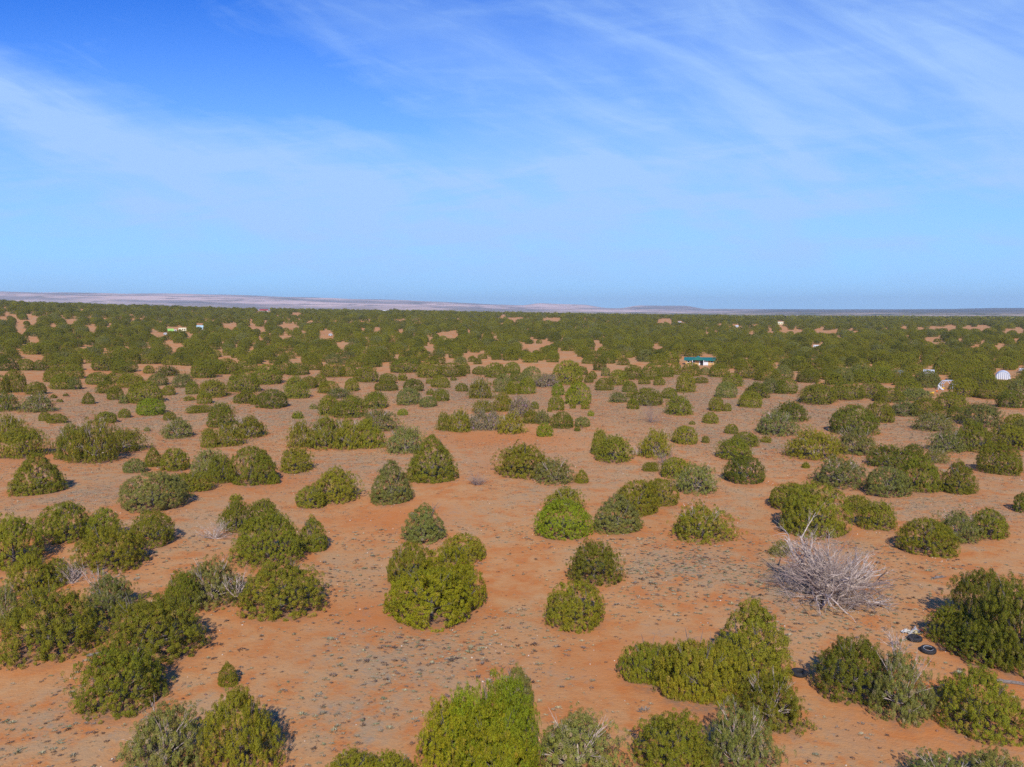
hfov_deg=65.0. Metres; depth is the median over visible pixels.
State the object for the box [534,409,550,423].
juniper
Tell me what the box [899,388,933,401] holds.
juniper
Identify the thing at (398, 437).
juniper
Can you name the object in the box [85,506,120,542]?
juniper
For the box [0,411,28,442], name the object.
juniper
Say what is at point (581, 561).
juniper
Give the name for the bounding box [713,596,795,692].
juniper
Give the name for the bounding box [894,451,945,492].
juniper
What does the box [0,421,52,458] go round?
juniper
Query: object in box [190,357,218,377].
juniper
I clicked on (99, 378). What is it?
juniper
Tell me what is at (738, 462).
juniper
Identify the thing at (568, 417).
juniper
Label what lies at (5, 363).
juniper
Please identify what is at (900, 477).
juniper
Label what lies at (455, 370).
juniper
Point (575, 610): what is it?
juniper
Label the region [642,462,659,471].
juniper
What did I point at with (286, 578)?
juniper
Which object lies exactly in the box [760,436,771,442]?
juniper
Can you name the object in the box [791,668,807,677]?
tyre
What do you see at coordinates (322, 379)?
juniper
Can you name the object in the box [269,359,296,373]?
juniper
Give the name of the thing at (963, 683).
juniper
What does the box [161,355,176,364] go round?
juniper
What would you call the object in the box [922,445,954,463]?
juniper
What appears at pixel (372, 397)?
juniper
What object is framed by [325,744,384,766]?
juniper
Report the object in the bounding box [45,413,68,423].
juniper
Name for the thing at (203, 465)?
juniper
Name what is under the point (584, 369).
juniper
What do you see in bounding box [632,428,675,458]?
juniper
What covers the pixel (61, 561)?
juniper
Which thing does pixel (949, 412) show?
juniper
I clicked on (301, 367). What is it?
juniper
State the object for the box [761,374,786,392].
juniper
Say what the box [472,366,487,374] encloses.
juniper
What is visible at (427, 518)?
juniper
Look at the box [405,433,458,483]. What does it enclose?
juniper
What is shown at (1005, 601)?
juniper
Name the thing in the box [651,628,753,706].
juniper
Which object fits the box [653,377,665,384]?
juniper
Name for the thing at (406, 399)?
juniper
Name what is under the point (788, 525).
juniper
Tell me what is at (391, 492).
juniper
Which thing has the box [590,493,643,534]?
juniper
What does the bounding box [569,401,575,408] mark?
juniper
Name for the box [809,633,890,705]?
juniper
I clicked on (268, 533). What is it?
juniper
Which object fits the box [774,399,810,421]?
juniper
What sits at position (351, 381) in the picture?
juniper
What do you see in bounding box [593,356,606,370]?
juniper
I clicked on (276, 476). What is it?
juniper
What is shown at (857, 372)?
juniper
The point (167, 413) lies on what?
juniper
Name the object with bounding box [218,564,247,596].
bare stems
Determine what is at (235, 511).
juniper
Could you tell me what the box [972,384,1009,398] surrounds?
juniper
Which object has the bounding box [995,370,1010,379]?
arched shed
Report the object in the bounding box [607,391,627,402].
juniper
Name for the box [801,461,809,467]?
juniper
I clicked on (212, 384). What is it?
juniper
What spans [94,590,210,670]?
juniper
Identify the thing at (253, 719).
juniper
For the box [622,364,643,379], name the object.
juniper
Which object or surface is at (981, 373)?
juniper
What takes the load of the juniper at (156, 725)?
on the ground
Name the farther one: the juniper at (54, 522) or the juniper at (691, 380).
the juniper at (691, 380)
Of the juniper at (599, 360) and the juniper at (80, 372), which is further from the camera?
the juniper at (599, 360)
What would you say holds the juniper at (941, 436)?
on the ground
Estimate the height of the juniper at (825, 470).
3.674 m
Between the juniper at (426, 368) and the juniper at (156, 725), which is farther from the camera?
the juniper at (426, 368)
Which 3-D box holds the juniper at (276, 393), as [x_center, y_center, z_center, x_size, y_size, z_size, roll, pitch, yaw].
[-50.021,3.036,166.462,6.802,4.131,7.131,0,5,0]
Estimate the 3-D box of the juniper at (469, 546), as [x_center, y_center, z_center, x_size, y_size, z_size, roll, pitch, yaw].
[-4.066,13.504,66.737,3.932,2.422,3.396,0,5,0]
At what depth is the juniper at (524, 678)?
40.68 m
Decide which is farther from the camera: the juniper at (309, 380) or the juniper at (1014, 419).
the juniper at (309, 380)
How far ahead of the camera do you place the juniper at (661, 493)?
84.49 m
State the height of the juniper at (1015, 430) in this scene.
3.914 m
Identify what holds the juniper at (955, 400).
on the ground
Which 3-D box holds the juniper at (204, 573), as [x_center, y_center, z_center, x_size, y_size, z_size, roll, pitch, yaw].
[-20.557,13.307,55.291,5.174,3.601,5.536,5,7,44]
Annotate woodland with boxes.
[0,299,1023,392]
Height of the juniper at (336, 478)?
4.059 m
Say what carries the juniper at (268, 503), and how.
on the ground
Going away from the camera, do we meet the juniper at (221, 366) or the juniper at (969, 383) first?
the juniper at (969, 383)
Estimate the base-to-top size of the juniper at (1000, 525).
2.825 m
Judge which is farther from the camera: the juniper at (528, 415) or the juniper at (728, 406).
the juniper at (728, 406)
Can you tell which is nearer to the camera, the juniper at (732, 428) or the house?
the juniper at (732, 428)
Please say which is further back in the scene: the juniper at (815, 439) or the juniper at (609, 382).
the juniper at (609, 382)
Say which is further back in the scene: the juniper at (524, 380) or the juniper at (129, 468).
the juniper at (524, 380)
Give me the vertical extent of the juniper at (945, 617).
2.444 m
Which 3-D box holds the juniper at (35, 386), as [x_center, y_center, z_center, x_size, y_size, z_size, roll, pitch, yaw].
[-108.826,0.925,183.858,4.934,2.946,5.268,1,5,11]
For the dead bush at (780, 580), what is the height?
0.960 m
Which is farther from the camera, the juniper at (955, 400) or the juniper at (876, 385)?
the juniper at (876, 385)
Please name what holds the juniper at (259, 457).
on the ground
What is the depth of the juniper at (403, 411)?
154.73 m
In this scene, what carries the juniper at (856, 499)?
on the ground
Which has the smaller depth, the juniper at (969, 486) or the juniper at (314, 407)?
the juniper at (969, 486)
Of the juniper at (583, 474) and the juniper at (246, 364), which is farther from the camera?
the juniper at (246, 364)
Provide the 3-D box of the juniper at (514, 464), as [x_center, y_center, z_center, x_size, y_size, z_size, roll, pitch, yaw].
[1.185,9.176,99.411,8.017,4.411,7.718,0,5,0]
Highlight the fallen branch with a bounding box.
[996,678,1023,684]
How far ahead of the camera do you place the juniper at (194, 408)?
158.92 m
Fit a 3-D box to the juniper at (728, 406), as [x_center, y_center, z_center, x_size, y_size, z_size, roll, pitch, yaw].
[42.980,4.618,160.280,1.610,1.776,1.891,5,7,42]
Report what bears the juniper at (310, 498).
on the ground
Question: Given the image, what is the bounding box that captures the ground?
[0,291,1023,766]
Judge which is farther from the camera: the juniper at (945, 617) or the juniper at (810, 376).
the juniper at (810, 376)
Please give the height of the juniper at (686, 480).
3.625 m
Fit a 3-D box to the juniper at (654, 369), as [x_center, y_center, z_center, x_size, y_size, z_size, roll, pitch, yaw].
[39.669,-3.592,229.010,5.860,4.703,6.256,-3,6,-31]
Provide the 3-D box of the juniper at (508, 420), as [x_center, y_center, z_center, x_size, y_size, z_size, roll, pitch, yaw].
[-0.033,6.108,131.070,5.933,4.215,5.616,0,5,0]
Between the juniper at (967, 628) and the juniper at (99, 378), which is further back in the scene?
the juniper at (99, 378)
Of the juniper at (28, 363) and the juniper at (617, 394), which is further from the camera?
the juniper at (28, 363)
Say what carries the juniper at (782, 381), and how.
on the ground
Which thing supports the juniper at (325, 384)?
on the ground
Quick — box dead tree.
[749,502,898,623]
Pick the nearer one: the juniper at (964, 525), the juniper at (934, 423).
the juniper at (964, 525)
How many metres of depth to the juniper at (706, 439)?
120.52 m
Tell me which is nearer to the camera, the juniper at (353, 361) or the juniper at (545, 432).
the juniper at (545, 432)
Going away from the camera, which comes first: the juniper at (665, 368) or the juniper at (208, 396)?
the juniper at (208, 396)
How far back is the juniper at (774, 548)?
66.13 m
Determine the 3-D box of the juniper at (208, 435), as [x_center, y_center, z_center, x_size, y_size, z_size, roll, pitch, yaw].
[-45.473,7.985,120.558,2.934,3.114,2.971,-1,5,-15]
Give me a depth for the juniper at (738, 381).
205.99 m
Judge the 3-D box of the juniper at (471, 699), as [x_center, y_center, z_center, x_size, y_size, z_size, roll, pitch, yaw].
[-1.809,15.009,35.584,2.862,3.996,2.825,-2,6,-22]
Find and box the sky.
[0,0,1023,308]
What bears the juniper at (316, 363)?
on the ground
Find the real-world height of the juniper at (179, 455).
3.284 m
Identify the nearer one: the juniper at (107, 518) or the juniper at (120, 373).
the juniper at (107, 518)
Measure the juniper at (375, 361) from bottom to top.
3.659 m
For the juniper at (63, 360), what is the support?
on the ground
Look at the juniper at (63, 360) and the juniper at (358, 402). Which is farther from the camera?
the juniper at (63, 360)
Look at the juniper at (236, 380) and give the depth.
191.33 m
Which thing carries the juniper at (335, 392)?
on the ground
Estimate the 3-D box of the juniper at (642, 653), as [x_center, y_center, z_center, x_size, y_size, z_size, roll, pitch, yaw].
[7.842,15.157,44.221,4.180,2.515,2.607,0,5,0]
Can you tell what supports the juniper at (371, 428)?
on the ground
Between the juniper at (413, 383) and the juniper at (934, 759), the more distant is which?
the juniper at (413, 383)
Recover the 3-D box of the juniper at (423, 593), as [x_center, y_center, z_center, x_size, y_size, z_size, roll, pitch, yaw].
[-5.296,14.008,53.697,6.032,3.508,6.454,-3,6,-27]
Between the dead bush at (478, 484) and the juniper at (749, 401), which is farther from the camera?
the juniper at (749, 401)
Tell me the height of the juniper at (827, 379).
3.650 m
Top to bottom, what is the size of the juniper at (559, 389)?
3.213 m
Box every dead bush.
[55,558,86,584]
[191,518,236,538]
[466,470,490,485]
[636,397,671,421]
[652,450,673,465]
[758,570,806,588]
[845,591,901,613]
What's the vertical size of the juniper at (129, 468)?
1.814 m
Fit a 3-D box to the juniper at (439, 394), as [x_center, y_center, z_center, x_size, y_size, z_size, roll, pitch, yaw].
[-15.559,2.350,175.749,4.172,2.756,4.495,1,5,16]
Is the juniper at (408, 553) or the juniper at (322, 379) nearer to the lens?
the juniper at (408, 553)
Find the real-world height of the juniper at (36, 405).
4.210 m
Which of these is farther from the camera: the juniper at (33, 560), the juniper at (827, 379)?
the juniper at (827, 379)
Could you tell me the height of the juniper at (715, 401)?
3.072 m
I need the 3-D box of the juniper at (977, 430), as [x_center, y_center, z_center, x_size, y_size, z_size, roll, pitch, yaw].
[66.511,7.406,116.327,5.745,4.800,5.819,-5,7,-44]
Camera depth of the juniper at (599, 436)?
113.22 m
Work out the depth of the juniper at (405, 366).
250.91 m
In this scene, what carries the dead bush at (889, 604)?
on the ground
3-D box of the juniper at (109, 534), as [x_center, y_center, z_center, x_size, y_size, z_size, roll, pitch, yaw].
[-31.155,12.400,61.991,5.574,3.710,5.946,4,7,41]
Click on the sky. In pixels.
(704, 154)
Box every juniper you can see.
[0,355,15,370]
[0,374,11,392]
[0,390,25,411]
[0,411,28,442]
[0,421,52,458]
[0,512,47,570]
[0,574,111,669]
[0,579,22,628]
[1,550,64,596]
[2,369,26,392]
[6,451,69,496]
[10,390,58,412]
[14,358,35,370]
[24,381,47,394]
[32,359,47,370]
[34,500,90,544]
[38,411,49,420]
[42,355,54,364]
[42,366,66,381]
[42,556,72,584]
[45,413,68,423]
[46,356,83,370]
[48,373,75,389]
[49,416,91,460]
[55,412,125,463]
[60,635,175,723]
[61,363,85,378]
[65,376,81,389]
[67,518,148,574]
[81,391,95,403]
[84,569,139,622]
[85,372,111,384]
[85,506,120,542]
[90,352,125,370]
[94,381,115,393]
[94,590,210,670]
[96,411,116,423]
[99,424,152,452]
[106,370,130,382]
[106,385,123,399]
[110,359,138,372]
[116,372,144,387]
[116,469,193,512]
[116,691,220,766]
[117,408,131,417]
[118,394,128,403]
[122,458,147,472]
[126,380,164,403]
[128,509,174,548]
[135,397,165,415]
[140,353,162,363]
[143,365,154,373]
[144,445,161,466]
[147,373,168,385]
[153,364,179,375]
[158,413,195,439]
[158,446,190,471]
[158,570,203,614]
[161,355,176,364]
[161,385,175,395]
[162,411,175,420]
[162,549,247,612]
[165,470,215,492]
[169,371,196,387]
[180,359,192,365]
[183,395,194,400]
[185,381,198,394]
[185,404,210,413]
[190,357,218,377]
[190,446,231,478]
[194,376,231,397]
[195,391,212,403]
[196,682,285,766]
[199,427,218,447]
[203,401,238,427]
[207,455,236,483]
[209,359,226,374]
[209,421,245,446]
[215,358,238,373]
[216,498,252,532]
[217,660,238,687]
[227,368,261,392]
[227,445,277,485]
[228,411,268,438]
[228,508,308,567]
[230,493,241,500]
[230,560,329,621]
[231,389,256,403]
[234,359,257,371]
[245,497,278,527]
[249,395,259,404]
[252,363,284,384]
[254,388,288,408]
[268,472,279,484]
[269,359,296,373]
[276,447,316,473]
[281,374,311,398]
[282,415,310,447]
[286,362,308,374]
[291,410,303,418]
[295,484,326,508]
[298,513,328,552]
[302,376,317,388]
[303,358,322,369]
[304,414,350,450]
[309,403,317,408]
[313,373,326,386]
[313,465,364,503]
[316,381,339,392]
[317,395,337,415]
[318,362,345,377]
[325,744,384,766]
[326,386,352,398]
[329,394,370,418]
[333,412,364,449]
[337,364,358,376]
[344,356,368,366]
[344,378,358,391]
[351,417,386,448]
[352,365,378,381]
[357,407,405,431]
[361,356,381,367]
[364,389,389,408]
[368,459,414,505]
[370,748,416,766]
[374,380,397,390]
[379,373,396,382]
[380,421,431,454]
[382,565,476,631]
[386,539,435,590]
[389,357,422,372]
[395,387,421,404]
[397,372,407,380]
[397,408,407,414]
[401,502,447,544]
[403,378,423,390]
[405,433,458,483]
[414,692,488,766]
[416,359,442,377]
[418,396,436,407]
[418,544,473,591]
[426,388,433,394]
[429,563,487,610]
[430,374,450,387]
[432,388,449,400]
[434,410,452,430]
[436,677,503,766]
[437,362,466,376]
[440,532,486,563]
[444,405,472,432]
[447,690,544,766]
[455,383,468,391]
[458,667,545,766]
[460,362,470,373]
[465,375,495,398]
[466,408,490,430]
[471,398,496,412]
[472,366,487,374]
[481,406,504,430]
[483,362,505,377]
[489,388,512,411]
[490,439,551,479]
[494,373,514,392]
[494,409,528,433]
[502,661,534,710]
[504,361,519,373]
[504,380,520,394]
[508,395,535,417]
[510,370,519,381]
[518,366,541,385]
[518,377,535,393]
[522,408,539,423]
[529,457,579,485]
[530,401,538,408]
[532,497,595,540]
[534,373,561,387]
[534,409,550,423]
[535,701,640,766]
[536,422,553,436]
[540,482,589,511]
[542,578,605,633]
[548,393,564,410]
[549,411,573,428]
[551,383,564,395]
[552,359,584,384]
[564,382,591,404]
[565,536,627,587]
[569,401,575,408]
[574,416,590,427]
[574,468,588,483]
[577,366,587,374]
[581,400,589,408]
[584,374,593,382]
[587,410,593,415]
[588,371,596,378]
[590,428,608,454]
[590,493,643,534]
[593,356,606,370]
[594,378,613,390]
[594,433,634,462]
[601,367,610,375]
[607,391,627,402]
[608,370,628,385]
[613,479,660,516]
[616,635,688,685]
[621,381,636,392]
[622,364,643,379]
[626,398,639,408]
[628,707,717,766]
[629,387,663,405]
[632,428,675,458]
[637,478,679,506]
[638,377,650,383]
[639,363,661,379]
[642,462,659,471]
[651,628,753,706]
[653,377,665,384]
[656,363,673,376]
[660,455,689,478]
[661,387,676,398]
[662,393,694,415]
[665,461,722,496]
[666,499,747,545]
[669,361,681,374]
[671,425,698,444]
[675,372,696,392]
[682,362,700,375]
[695,377,708,382]
[697,694,795,766]
[699,367,708,374]
[701,436,709,442]
[702,412,718,423]
[708,396,724,411]
[709,363,729,377]
[713,437,754,459]
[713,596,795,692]
[714,381,737,397]
[720,666,816,736]
[721,372,744,386]
[721,455,765,484]
[723,403,731,410]
[724,423,738,433]
[732,431,761,446]
[734,358,764,378]
[737,390,763,407]
[744,381,771,398]
[752,406,804,436]
[754,366,781,380]
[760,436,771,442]
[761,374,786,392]
[767,539,791,557]
[768,482,815,511]
[772,366,794,377]
[774,377,798,393]
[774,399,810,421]
[778,479,854,539]
[781,424,851,460]
[795,369,821,382]
[797,378,837,404]
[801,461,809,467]
[807,453,876,489]
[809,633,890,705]
[824,372,843,384]
[827,403,881,435]
[829,381,865,399]
[829,422,880,455]
[831,367,853,383]
[846,494,870,513]
[851,368,872,382]
[853,499,897,530]
[859,381,888,398]
[862,465,912,497]
[864,400,895,422]
[864,443,915,469]
[864,638,944,728]
[868,366,894,382]
[872,387,906,402]
[889,397,925,416]
[894,378,922,396]
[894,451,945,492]
[894,517,961,558]
[898,746,967,766]
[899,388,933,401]
[903,443,923,455]
[908,397,945,416]
[908,408,959,431]
[921,425,971,453]
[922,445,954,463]
[923,601,974,648]
[929,504,985,543]
[933,390,969,410]
[934,662,1023,746]
[938,459,979,494]
[940,618,1023,668]
[941,567,1017,636]
[943,406,971,419]
[948,377,979,396]
[949,418,993,451]
[954,398,1009,427]
[958,742,1023,766]
[963,571,1023,676]
[965,368,997,387]
[969,507,1010,539]
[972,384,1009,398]
[973,442,1023,475]
[985,423,1023,451]
[994,389,1023,407]
[1003,413,1023,430]
[1009,418,1023,444]
[1012,492,1023,512]
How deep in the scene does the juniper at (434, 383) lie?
208.07 m
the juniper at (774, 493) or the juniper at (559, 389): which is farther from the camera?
the juniper at (559, 389)
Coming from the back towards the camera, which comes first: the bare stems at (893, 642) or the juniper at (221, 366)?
the juniper at (221, 366)
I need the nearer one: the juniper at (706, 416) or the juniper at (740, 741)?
the juniper at (740, 741)
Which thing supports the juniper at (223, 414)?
on the ground
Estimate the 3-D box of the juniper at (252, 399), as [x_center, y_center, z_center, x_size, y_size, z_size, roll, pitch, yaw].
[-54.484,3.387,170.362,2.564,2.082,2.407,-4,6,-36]
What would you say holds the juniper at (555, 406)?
on the ground
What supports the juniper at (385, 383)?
on the ground
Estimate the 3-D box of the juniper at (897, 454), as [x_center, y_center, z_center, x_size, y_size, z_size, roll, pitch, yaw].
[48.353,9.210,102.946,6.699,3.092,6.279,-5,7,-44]
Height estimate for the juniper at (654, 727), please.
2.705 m
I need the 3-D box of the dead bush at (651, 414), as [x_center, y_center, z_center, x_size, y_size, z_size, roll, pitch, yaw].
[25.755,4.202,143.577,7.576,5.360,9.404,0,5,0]
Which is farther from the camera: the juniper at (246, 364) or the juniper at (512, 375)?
the juniper at (246, 364)
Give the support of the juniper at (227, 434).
on the ground
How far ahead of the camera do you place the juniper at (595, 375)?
235.11 m
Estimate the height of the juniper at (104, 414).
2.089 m
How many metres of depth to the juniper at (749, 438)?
118.22 m
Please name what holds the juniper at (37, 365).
on the ground
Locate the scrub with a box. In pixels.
[0,372,1023,766]
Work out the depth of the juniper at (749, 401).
167.24 m
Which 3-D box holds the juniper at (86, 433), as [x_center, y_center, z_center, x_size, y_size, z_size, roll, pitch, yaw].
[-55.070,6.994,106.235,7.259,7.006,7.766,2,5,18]
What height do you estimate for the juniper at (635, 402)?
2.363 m
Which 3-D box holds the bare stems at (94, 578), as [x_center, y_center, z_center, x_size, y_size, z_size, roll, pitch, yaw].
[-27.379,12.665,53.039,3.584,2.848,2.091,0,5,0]
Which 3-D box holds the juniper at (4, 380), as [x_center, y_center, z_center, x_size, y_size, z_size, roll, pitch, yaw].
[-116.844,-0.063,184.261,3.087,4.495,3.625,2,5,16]
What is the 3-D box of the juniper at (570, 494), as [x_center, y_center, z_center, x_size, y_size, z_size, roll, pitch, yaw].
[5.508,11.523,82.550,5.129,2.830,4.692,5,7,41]
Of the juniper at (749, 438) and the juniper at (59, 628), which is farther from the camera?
the juniper at (749, 438)
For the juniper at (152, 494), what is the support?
on the ground
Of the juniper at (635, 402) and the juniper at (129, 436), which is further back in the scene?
the juniper at (635, 402)
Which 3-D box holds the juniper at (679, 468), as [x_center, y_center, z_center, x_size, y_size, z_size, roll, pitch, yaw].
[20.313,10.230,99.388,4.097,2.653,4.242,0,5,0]
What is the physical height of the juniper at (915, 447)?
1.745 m
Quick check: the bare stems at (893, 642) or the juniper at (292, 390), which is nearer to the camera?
the bare stems at (893, 642)
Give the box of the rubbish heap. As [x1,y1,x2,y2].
[901,626,924,633]
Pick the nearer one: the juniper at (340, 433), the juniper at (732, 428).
the juniper at (340, 433)
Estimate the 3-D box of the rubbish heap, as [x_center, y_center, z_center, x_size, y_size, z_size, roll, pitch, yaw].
[24.864,15.239,49.659,1.517,0.313,0.737,0,5,0]
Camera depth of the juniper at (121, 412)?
151.45 m
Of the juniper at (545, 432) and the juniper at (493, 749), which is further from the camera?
the juniper at (545, 432)
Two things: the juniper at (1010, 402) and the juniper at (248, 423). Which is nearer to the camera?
the juniper at (248, 423)
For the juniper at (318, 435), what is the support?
on the ground
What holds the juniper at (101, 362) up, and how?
on the ground
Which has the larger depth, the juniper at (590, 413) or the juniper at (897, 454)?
the juniper at (590, 413)
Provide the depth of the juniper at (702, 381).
214.89 m
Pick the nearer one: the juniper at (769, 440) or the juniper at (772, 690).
the juniper at (772, 690)
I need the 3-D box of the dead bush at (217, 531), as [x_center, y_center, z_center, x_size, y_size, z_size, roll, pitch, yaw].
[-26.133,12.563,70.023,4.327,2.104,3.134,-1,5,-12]
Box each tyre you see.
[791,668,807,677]
[907,634,922,641]
[920,644,936,654]
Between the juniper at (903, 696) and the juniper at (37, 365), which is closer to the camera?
the juniper at (903, 696)
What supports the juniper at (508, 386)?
on the ground
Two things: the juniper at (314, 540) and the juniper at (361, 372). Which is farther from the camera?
the juniper at (361, 372)
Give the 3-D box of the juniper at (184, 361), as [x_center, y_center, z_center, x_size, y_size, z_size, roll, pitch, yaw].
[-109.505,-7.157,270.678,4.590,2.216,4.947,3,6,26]
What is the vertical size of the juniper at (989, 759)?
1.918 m
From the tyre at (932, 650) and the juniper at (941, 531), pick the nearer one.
the tyre at (932, 650)
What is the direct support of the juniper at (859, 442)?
on the ground
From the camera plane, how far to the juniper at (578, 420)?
135.04 m
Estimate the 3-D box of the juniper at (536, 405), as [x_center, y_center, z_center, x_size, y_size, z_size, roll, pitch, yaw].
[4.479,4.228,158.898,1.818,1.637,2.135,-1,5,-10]
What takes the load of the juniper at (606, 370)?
on the ground
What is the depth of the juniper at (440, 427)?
134.36 m
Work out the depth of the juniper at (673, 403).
155.53 m
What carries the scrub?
on the ground
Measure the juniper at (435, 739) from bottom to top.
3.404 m
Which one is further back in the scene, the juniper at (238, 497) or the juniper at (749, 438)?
the juniper at (749, 438)
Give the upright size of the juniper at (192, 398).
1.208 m
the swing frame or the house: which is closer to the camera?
the swing frame
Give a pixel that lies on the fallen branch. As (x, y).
(1011, 682)
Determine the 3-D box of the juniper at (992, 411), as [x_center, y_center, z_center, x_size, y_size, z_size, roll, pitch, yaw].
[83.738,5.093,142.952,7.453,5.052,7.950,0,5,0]
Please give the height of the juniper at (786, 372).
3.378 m
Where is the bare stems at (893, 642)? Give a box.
[871,626,914,659]
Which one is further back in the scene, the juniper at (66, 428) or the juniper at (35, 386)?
the juniper at (35, 386)
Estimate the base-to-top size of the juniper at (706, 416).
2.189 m
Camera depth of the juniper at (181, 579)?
52.99 m
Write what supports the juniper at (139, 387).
on the ground
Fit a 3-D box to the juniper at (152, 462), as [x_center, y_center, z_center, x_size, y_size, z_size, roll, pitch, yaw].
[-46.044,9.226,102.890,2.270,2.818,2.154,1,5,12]
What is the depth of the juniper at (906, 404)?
156.50 m
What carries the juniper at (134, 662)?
on the ground
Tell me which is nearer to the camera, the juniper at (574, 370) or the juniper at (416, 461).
the juniper at (416, 461)
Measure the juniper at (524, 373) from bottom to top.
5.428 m
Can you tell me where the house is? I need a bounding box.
[684,356,715,364]
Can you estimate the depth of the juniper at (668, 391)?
180.76 m
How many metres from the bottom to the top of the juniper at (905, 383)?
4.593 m
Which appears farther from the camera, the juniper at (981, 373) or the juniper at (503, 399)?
the juniper at (981, 373)
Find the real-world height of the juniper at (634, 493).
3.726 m
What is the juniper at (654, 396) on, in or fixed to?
on the ground
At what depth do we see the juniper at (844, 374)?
217.74 m
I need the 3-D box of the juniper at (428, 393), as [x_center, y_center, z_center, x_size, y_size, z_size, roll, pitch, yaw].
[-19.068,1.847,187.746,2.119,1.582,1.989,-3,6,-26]
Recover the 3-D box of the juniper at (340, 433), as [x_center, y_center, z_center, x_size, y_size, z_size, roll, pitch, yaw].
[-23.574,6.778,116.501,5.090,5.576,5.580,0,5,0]
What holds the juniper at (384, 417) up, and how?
on the ground
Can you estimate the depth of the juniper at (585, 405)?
161.70 m
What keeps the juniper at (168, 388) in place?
on the ground
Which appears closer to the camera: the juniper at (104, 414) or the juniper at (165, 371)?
the juniper at (104, 414)
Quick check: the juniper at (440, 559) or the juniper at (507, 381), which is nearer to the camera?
the juniper at (440, 559)
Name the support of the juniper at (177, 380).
on the ground
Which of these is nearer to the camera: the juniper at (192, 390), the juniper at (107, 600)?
the juniper at (107, 600)
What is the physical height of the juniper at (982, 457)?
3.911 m
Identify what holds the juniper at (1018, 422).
on the ground
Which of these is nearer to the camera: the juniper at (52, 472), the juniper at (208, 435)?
the juniper at (52, 472)
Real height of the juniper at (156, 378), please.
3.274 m
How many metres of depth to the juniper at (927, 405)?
155.41 m
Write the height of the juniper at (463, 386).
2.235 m
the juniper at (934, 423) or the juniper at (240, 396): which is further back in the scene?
the juniper at (240, 396)
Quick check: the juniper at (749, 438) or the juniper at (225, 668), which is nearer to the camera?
the juniper at (225, 668)
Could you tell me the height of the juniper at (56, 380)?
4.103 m
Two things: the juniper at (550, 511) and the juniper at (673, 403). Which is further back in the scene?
the juniper at (673, 403)
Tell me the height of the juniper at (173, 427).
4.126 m
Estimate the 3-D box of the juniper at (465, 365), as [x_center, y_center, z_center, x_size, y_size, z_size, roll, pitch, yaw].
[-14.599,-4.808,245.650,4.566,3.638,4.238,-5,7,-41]
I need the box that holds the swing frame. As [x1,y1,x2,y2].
[938,380,952,389]
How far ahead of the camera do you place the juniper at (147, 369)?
240.26 m
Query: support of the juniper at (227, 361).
on the ground
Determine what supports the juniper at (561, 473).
on the ground
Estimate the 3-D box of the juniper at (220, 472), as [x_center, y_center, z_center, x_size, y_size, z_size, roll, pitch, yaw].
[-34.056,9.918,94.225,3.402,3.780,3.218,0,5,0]
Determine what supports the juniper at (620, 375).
on the ground
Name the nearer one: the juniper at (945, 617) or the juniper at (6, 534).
the juniper at (945, 617)
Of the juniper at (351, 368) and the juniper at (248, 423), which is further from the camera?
the juniper at (351, 368)
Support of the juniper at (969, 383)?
on the ground
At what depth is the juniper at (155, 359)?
272.69 m
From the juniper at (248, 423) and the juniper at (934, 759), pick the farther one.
the juniper at (248, 423)
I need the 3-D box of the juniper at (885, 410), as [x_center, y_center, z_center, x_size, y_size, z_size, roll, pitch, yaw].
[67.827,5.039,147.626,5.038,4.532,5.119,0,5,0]
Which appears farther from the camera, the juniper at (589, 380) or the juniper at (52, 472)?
the juniper at (589, 380)
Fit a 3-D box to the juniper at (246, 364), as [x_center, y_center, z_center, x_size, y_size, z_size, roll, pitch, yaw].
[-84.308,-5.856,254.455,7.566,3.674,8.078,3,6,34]
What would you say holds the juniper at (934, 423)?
on the ground
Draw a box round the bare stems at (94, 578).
[74,560,125,591]
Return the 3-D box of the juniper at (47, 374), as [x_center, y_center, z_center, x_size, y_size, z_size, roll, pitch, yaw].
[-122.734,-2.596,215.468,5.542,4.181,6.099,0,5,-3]
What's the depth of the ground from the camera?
62.69 m
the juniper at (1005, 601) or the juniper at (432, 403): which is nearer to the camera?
the juniper at (1005, 601)
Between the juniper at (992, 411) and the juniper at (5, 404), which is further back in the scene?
the juniper at (5, 404)
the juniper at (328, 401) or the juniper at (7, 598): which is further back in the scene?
the juniper at (328, 401)
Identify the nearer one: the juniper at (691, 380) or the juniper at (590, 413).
the juniper at (590, 413)
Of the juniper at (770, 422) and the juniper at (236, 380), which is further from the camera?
the juniper at (236, 380)
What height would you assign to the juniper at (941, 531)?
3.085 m
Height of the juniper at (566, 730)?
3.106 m
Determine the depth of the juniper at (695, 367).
238.74 m
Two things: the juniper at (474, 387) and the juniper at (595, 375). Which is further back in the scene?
the juniper at (595, 375)
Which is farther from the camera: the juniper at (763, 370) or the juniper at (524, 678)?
the juniper at (763, 370)
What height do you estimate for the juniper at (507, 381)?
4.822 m
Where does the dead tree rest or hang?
on the ground
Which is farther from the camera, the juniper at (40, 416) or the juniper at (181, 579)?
the juniper at (40, 416)
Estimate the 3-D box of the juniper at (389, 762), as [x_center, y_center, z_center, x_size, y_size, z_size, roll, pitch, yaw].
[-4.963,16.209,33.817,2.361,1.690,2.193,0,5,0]
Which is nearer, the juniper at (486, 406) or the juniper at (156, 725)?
the juniper at (156, 725)
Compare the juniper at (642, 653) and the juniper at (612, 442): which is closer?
the juniper at (642, 653)

